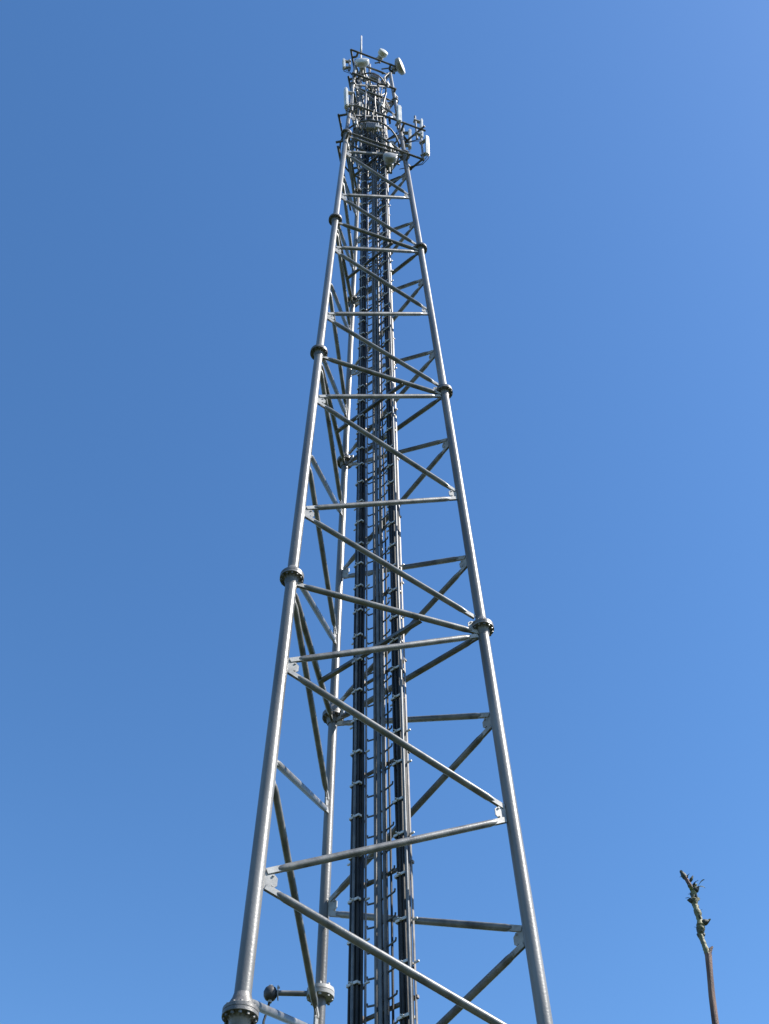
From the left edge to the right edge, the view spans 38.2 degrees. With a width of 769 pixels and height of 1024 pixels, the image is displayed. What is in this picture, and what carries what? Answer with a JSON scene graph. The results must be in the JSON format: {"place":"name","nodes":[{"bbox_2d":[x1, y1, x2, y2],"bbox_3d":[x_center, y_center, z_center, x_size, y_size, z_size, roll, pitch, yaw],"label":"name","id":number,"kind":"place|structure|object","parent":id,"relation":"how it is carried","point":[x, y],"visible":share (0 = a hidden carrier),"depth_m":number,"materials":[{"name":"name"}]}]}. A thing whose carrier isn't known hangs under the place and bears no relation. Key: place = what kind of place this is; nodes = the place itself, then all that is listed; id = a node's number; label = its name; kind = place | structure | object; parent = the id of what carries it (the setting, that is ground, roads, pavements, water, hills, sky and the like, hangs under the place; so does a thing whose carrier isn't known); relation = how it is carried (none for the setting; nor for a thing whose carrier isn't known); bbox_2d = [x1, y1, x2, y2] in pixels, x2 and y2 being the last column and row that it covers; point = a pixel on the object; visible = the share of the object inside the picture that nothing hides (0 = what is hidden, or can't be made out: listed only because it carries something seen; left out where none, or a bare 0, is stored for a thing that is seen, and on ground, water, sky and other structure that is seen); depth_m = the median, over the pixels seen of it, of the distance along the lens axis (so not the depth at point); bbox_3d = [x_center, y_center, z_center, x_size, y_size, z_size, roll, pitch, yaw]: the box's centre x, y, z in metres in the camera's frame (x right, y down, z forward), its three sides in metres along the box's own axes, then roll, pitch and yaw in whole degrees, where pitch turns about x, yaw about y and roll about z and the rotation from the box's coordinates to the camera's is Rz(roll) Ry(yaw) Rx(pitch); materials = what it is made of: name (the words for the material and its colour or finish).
{"place":"outdoors","nodes":[
{"label":"outdoors","id":0,"kind":"place"},
{"bbox_2d":[0,0,768,1023],"label":"sky","id":1,"kind":"structure","parent":0,"point":[591,193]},
{"bbox_3d":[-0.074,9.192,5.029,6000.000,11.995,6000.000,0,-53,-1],"label":"ground","id":2,"kind":"structure","parent":0,"visible":0},
{"bbox_2d":[221,35,552,1023],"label":"lattice tower","id":3,"kind":"structure","parent":2,"relation":"on","point":[243,1007],"depth_m":14.44,"materials":[{"name":"metal"}]},
{"bbox_2d":[262,981,334,1023],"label":"bracket arm","id":4,"kind":"object","parent":3,"relation":"attached to","point":[272,993],"visible":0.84,"depth_m":12.41},
{"bbox_2d":[342,58,357,82],"bbox_3d":[-1.017,-13.460,33.725,0.593,1.517,0.192,21,-56,-16],"label":"panel antenna","id":5,"kind":"object","parent":3,"relation":"attached to","point":[344,66],"visible":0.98,"depth_m":33.61,"materials":[{"name":"white plastic"}]},
{"bbox_2d":[344,87,359,130],"bbox_3d":[-0.832,-10.982,30.016,0.676,2.189,0.248,35,-61,-24],"label":"panel antenna","id":6,"kind":"object","parent":3,"relation":"attached to","point":[346,100],"visible":0.99,"depth_m":29.79,"materials":[{"name":"white plastic"}]},
{"bbox_2d":[346,104,369,1023],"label":"cable run","id":7,"kind":"object","parent":3,"relation":"attached to","point":[355,985],"visible":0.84,"depth_m":14.09,"materials":[{"name":"black plastic"},{"name":"rubber"},{"name":"steel"}]},
{"bbox_2d":[355,58,368,75],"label":"dish antenna","id":8,"kind":"object","parent":3,"relation":"attached to","point":[362,64],"visible":0.98,"depth_m":33.77,"materials":[{"name":"white plastic"}]},
{"bbox_2d":[353,102,371,138],"bbox_3d":[-0.579,-10.759,30.741,0.280,1.814,0.665,-33,-59,22],"label":"radio box","id":9,"kind":"object","parent":3,"relation":"attached to","point":[356,108],"visible":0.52,"depth_m":31.04,"materials":[{"name":"paint"}]},
{"bbox_2d":[366,122,376,164],"bbox_3d":[-0.342,-9.614,29.052,0.287,1.813,0.659,0,-53,-1],"label":"radio box","id":10,"kind":"object","parent":3,"relation":"attached to","point":[370,126],"visible":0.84,"depth_m":29.30,"materials":[{"name":"paint"}]},
{"bbox_2d":[369,73,378,104],"bbox_3d":[-0.351,-12.553,32.999,0.280,1.812,0.487,16,-54,-13],"label":"radio box","id":11,"kind":"object","parent":3,"relation":"attached to","point":[374,77],"visible":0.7,"depth_m":33.29,"materials":[{"name":"paint"}]},
{"bbox_2d":[375,48,387,63],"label":"dish antenna","id":12,"kind":"object","parent":3,"relation":"attached to","point":[382,53],"visible":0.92,"depth_m":35.93,"materials":[{"name":"white plastic"}]},
{"bbox_2d":[381,98,388,111],"bbox_3d":[-0.132,-11.172,31.339,0.515,1.812,0.280,-24,-56,17],"label":"radio box","id":13,"kind":"object","parent":3,"relation":"attached to","point":[386,104],"visible":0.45,"depth_m":31.75,"materials":[{"name":"paint"}]},
{"bbox_2d":[380,152,396,173],"bbox_3d":[0.089,-8.735,27.856,0.371,0.850,0.543,14,-54,-11],"label":"dish antenna","id":14,"kind":"object","parent":3,"relation":"attached to","point":[389,159],"visible":0.93,"depth_m":27.69,"materials":[{"name":"white plastic"}]},
{"bbox_2d":[363,88,418,1023],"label":"climbing ladder","id":15,"kind":"object","parent":3,"relation":"attached to","point":[383,1008],"visible":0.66,"depth_m":14.00,"materials":[{"name":"metal"}]},
{"bbox_2d":[381,57,404,74],"bbox_3d":[0.319,-14.027,35.294,0.681,0.850,0.547,-30,-58,20],"label":"dish antenna","id":16,"kind":"object","parent":3,"relation":"attached to","point":[400,68],"visible":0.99,"depth_m":35.07,"materials":[{"name":"white plastic"}]},
{"bbox_2d":[387,105,401,139],"bbox_3d":[0.269,-10.521,30.046,0.196,1.853,0.608,34,-60,-24],"label":"panel antenna","id":17,"kind":"object","parent":3,"relation":"attached to","point":[398,114],"visible":1,"depth_m":29.80,"materials":[{"name":"white plastic"}]},
{"bbox_2d":[379,93,419,1023],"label":"cable run","id":18,"kind":"object","parent":3,"relation":"attached to","point":[404,921],"visible":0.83,"depth_m":13.62,"materials":[{"name":"black plastic"},{"name":"rubber"},{"name":"steel"}]},
{"bbox_2d":[397,128,411,152],"bbox_3d":[0.438,-10.206,30.556,0.662,2.076,0.142,0,-53,-1],"label":"panel antenna","id":19,"kind":"object","parent":3,"relation":"attached to","point":[409,134],"visible":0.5,"depth_m":30.74,"materials":[{"name":"white plastic"}]},
{"bbox_2d":[396,115,422,145],"bbox_3d":[0.691,-10.502,30.530,0.802,2.189,0.175,0,-53,-1],"label":"panel antenna","id":20,"kind":"object","parent":3,"relation":"attached to","point":[415,122],"visible":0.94,"depth_m":30.34,"materials":[{"name":"white plastic"}]},
{"bbox_2d":[399,135,429,169],"bbox_3d":[0.790,-9.341,28.911,0.844,1.965,0.179,-16,-54,11],"label":"panel antenna","id":21,"kind":"object","parent":3,"relation":"attached to","point":[427,149],"visible":1,"depth_m":28.74,"materials":[{"name":"white plastic"}]},
{"bbox_2d":[680,870,718,1023],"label":"branch","id":22,"kind":"object","parent":2,"relation":"on","point":[693,900],"visible":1,"depth_m":2.50,"materials":[{"name":"brown plant"}]}
]}

